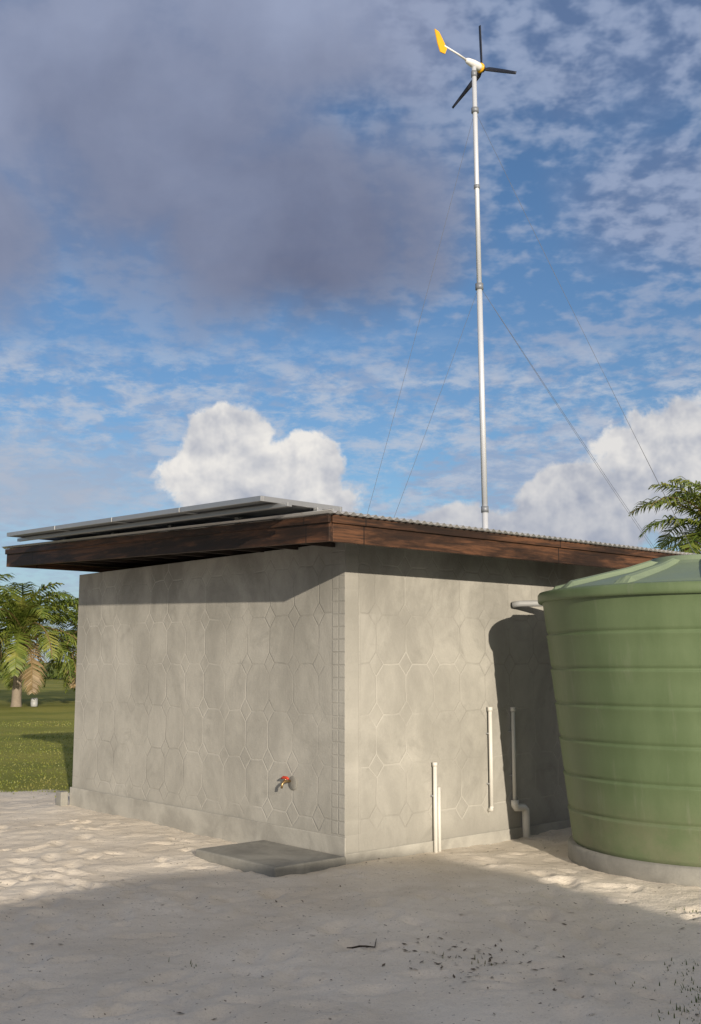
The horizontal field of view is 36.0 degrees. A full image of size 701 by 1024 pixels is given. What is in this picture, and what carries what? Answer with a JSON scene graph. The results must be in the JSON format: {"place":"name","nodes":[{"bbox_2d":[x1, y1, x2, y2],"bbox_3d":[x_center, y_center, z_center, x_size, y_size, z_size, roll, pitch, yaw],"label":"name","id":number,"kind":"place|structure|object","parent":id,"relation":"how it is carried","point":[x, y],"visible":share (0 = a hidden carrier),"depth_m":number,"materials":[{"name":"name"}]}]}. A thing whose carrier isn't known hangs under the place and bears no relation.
{"place":"outdoors","nodes":[
{"label":"outdoors","id":0,"kind":"place"},
{"bbox_2d":[0,721,73,796],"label":"lawn grass","id":1,"kind":"structure","parent":0,"point":[66,747],"depth_m":18.13,"materials":[{"name":"green plant"}]},
{"bbox_2d":[0,662,700,1023],"bbox_3d":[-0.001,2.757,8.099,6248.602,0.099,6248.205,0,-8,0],"label":"ground","id":2,"kind":"structure","parent":0,"point":[168,910],"depth_m":6.59,"materials":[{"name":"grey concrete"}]},
{"bbox_2d":[0,573,14,675],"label":"coconut palm","id":3,"kind":"object","parent":2,"relation":"on","point":[9,576],"visible":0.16,"depth_m":42.06,"materials":[{"name":"green plant"}]},
{"bbox_2d":[31,698,37,706],"bbox_3d":[-11.400,6.858,38.927,0.250,0.315,0.250,0,-8,0],"label":"white drum","id":4,"kind":"object","parent":2,"relation":"on","point":[34,702],"visible":1,"depth_m":38.83,"materials":[{"name":"grey plastic"}]},
{"bbox_2d":[0,660,70,679],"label":"distant trees","id":5,"kind":"object","parent":2,"relation":"on","point":[52,675],"visible":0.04,"depth_m":100.07,"materials":[{"name":"green plant"}]},
{"bbox_2d":[0,582,78,706],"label":"coconut palm","id":6,"kind":"object","parent":2,"relation":"on","point":[22,613],"visible":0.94,"depth_m":39.21,"materials":[{"name":"green plant"}]},
{"bbox_2d":[29,599,77,690],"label":"coconut palm","id":7,"kind":"object","parent":2,"relation":"on","point":[74,630],"visible":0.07,"depth_m":44.06,"materials":[{"name":"green plant"}]},
{"bbox_2d":[55,791,67,805],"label":"concrete corner block","id":8,"kind":"structure","parent":2,"relation":"on","point":[61,798],"depth_m":12.16,"materials":[{"name":"white concrete"}]},
{"bbox_2d":[72,542,358,853],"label":"wall","id":9,"kind":"structure","parent":2,"relation":"on","point":[227,685],"depth_m":10.10,"materials":[{"name":"concrete"}]},
{"bbox_2d":[142,554,209,559],"bbox_3d":[0.426,0.681,12.948,7.210,0.128,0.045,7,-10,-41],"label":"rafter","id":10,"kind":"object","parent":9,"relation":"on","point":[180,557],"visible":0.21,"depth_m":11.03,"materials":[{"name":"brown wood"}]},
{"bbox_2d":[170,552,232,557],"bbox_3d":[0.756,0.645,12.574,7.210,0.128,0.045,7,-10,-41],"label":"rafter","id":11,"kind":"object","parent":9,"relation":"on","point":[201,554],"visible":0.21,"depth_m":10.63,"materials":[{"name":"brown wood"}]},
{"bbox_2d":[69,787,345,857],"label":"plinth","id":12,"kind":"structure","parent":9,"relation":"attached to","point":[220,826],"depth_m":10.15,"materials":[{"name":"concrete"}]},
{"bbox_2d":[202,550,255,554],"bbox_3d":[1.085,0.609,12.199,7.210,0.128,0.050,7,-10,-41],"label":"rafter","id":13,"kind":"object","parent":9,"relation":"on","point":[232,552],"visible":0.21,"depth_m":10.24,"materials":[{"name":"brown wood"}]},
{"bbox_2d":[231,547,279,551],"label":"rafter","id":14,"kind":"object","parent":9,"relation":"on","point":[259,549],"visible":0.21,"depth_m":9.83,"materials":[{"name":"brown wood"}]},
{"bbox_2d":[267,544,311,549],"bbox_3d":[1.745,0.537,11.450,7.210,0.128,0.045,7,-10,-41],"label":"rafter","id":15,"kind":"object","parent":9,"relation":"on","point":[293,547],"visible":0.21,"depth_m":9.44,"materials":[{"name":"brown wood"}]},
{"bbox_2d":[288,776,296,789],"bbox_3d":[-0.496,2.324,9.257,0.009,0.120,0.120,7,-10,-41],"label":"tap plate","id":16,"kind":"object","parent":9,"relation":"attached to","point":[293,784],"visible":1,"depth_m":9.25,"materials":[{"name":"white plastic"}]},
{"bbox_2d":[281,779,290,788],"bbox_3d":[-0.554,2.321,9.247,0.110,0.086,0.028,7,-10,-41],"label":"tap body","id":17,"kind":"object","parent":16,"relation":"attached to","point":[284,781],"visible":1,"depth_m":9.23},
{"bbox_2d":[301,542,334,546],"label":"rafter","id":18,"kind":"object","parent":9,"relation":"on","point":[327,544],"visible":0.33,"depth_m":9.04,"materials":[{"name":"brown wood"}]},
{"bbox_2d":[2,509,695,554],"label":"corrugated roof","id":19,"kind":"structure","parent":18,"relation":"on","point":[360,515],"depth_m":9.44,"materials":[{"name":"grey metal"}]},
{"bbox_2d":[54,562,139,568],"bbox_3d":[-0.892,0.824,14.447,7.210,0.128,0.045,7,-10,-41],"label":"rafter","id":20,"kind":"object","parent":19,"relation":"attached to","point":[96,565],"visible":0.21,"depth_m":12.64,"materials":[{"name":"brown wood"}]},
{"bbox_2d":[79,560,155,566],"bbox_3d":[-0.562,0.788,14.072,7.210,0.128,0.045,7,-10,-41],"label":"rafter","id":21,"kind":"object","parent":19,"relation":"attached to","point":[118,563],"visible":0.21,"depth_m":12.23,"materials":[{"name":"brown wood"}]},
{"bbox_2d":[97,558,174,564],"bbox_3d":[-0.233,0.752,13.698,7.210,0.128,0.050,7,-10,-41],"label":"rafter","id":22,"kind":"object","parent":19,"relation":"attached to","point":[137,561],"visible":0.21,"depth_m":11.83,"materials":[{"name":"brown wood"}]},
{"bbox_2d":[118,557,192,562],"bbox_3d":[0.097,0.716,13.323,7.210,0.128,0.045,7,-10,-41],"label":"rafter","id":23,"kind":"object","parent":19,"relation":"attached to","point":[158,559],"visible":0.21,"depth_m":11.43,"materials":[{"name":"brown wood"}]},
{"bbox_2d":[6,522,332,566],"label":"fascia","id":24,"kind":"structure","parent":19,"relation":"attached to","point":[302,534],"depth_m":9.57,"materials":[{"name":"brown wood"}]},
{"bbox_2d":[16,564,127,571],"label":"fascia rear","id":25,"kind":"structure","parent":24,"relation":"attached to","point":[73,567],"depth_m":12.92,"materials":[{"name":"brown wood"}]},
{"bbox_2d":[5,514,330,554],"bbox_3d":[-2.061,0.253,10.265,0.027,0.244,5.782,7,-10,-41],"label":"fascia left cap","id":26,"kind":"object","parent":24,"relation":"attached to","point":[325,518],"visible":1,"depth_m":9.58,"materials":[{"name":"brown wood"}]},
{"bbox_2d":[7,496,349,542],"bbox_3d":[-1.775,0.148,9.998,0.960,0.240,4.700,7,-10,-41],"label":"solar panel array","id":27,"kind":"object","parent":19,"relation":"on","point":[245,508],"visible":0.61,"depth_m":9.26,"materials":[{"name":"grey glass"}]},
{"bbox_2d":[332,523,653,568],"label":"fascia","id":28,"kind":"structure","parent":19,"relation":"attached to","point":[369,536],"depth_m":9.17,"materials":[{"name":"brown wood"}]},
{"bbox_2d":[331,515,674,557],"bbox_3d":[2.598,0.379,10.504,7.280,0.060,0.027,7,-10,-41],"label":"fascia board","id":29,"kind":"object","parent":28,"relation":"attached to","point":[442,531],"visible":1,"depth_m":9.24,"materials":[{"name":"brown wood"}]},
{"bbox_2d":[196,840,345,876],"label":"slab","id":30,"kind":"structure","parent":2,"relation":"on","point":[269,858],"depth_m":8.61,"materials":[{"name":"concrete"}]},
{"bbox_2d":[23,847,698,1018],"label":"leaf litter","id":31,"kind":"object","parent":2,"relation":"on","point":[563,956],"visible":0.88,"depth_m":5.92,"materials":[{"name":"brown plant"}]},
{"bbox_2d":[347,939,376,948],"bbox_3d":[0.072,2.483,6.191,0.216,0.036,0.051,5,-9,-31],"label":"fallen twig","id":32,"kind":"object","parent":2,"relation":"on","point":[358,946],"visible":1,"depth_m":6.18,"materials":[{"name":"brown wood"}]},
{"bbox_2d":[168,908,700,1023],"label":"weeds","id":33,"kind":"object","parent":2,"relation":"on","point":[696,1001],"visible":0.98,"depth_m":5.44,"materials":[{"name":"green plant"}]},
{"bbox_2d":[433,767,437,852],"bbox_3d":[0.735,2.596,9.341,0.035,0.825,0.036,7,-10,-41],"label":"pipe","id":34,"kind":"object","parent":2,"relation":"on","point":[435,819],"visible":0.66,"depth_m":9.33,"materials":[{"name":"white plastic"}]},
{"bbox_2d":[437,787,440,851],"bbox_3d":[0.768,2.702,9.356,0.031,0.620,0.032,7,-10,-41],"label":"pipe","id":35,"kind":"object","parent":2,"relation":"on","point":[439,814],"visible":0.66,"depth_m":9.35,"materials":[{"name":"white plastic"}]},
{"bbox_2d":[358,544,617,851],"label":"wall","id":36,"kind":"structure","parent":2,"relation":"on","point":[452,647],"depth_m":9.69,"materials":[{"name":"concrete"}]},
{"bbox_2d":[346,820,570,863],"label":"plinth","id":37,"kind":"structure","parent":36,"relation":"attached to","point":[489,838],"depth_m":9.51,"materials":[{"name":"concrete"}]},
{"bbox_2d":[488,711,493,808],"bbox_3d":[1.284,2.249,9.875,0.035,0.900,0.036,7,-10,-41],"label":"pipe","id":38,"kind":"object","parent":36,"relation":"attached to","point":[490,758],"visible":1,"depth_m":9.86,"materials":[{"name":"white plastic"}]},
{"bbox_2d":[512,600,541,607],"bbox_3d":[1.962,0.874,10.301,0.843,0.078,0.075,0,-8,2],"label":"downpipe","id":39,"kind":"object","parent":36,"relation":"attached to","point":[527,603],"visible":0.43,"depth_m":10.29,"materials":[{"name":"grey plastic"}]},
{"bbox_2d":[511,800,529,837],"bbox_3d":[1.581,2.892,10.036,0.225,0.430,0.072,7,-10,-41],"label":"pipe elbow","id":40,"kind":"object","parent":2,"relation":"on","point":[516,805],"visible":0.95,"depth_m":10.05,"materials":[{"name":"white plastic"}]},
{"bbox_2d":[511,711,516,799],"bbox_3d":[1.524,2.273,10.084,0.035,0.870,0.036,7,-10,-41],"label":"tall pipe","id":41,"kind":"object","parent":40,"relation":"on","point":[513,754],"visible":1,"depth_m":10.07,"materials":[{"name":"white plastic"}]},
{"bbox_2d":[367,25,693,552],"bbox_3d":[5.103,-1.909,18.947,11.516,12.590,3.793,4,-9,-29],"label":"wind turbine","id":42,"kind":"object","parent":2,"relation":"on","point":[478,69],"visible":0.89,"depth_m":17.68,"materials":[{"name":"metal"}]},
{"bbox_2d":[538,554,700,887],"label":"green water tank","id":43,"kind":"object","parent":2,"relation":"on","point":[624,646],"visible":0.99,"depth_m":8.17,"materials":[{"name":"plastic"}]},
{"bbox_2d":[628,476,700,553],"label":"coconut palm","id":44,"kind":"object","parent":2,"relation":"on","point":[692,537],"visible":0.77,"depth_m":36.26,"materials":[{"name":"green plant"}]},
{"bbox_2d":[0,0,700,661],"label":"sky","id":45,"kind":"structure","parent":0,"point":[222,222],"materials":[{"name":"blue"}]}
]}

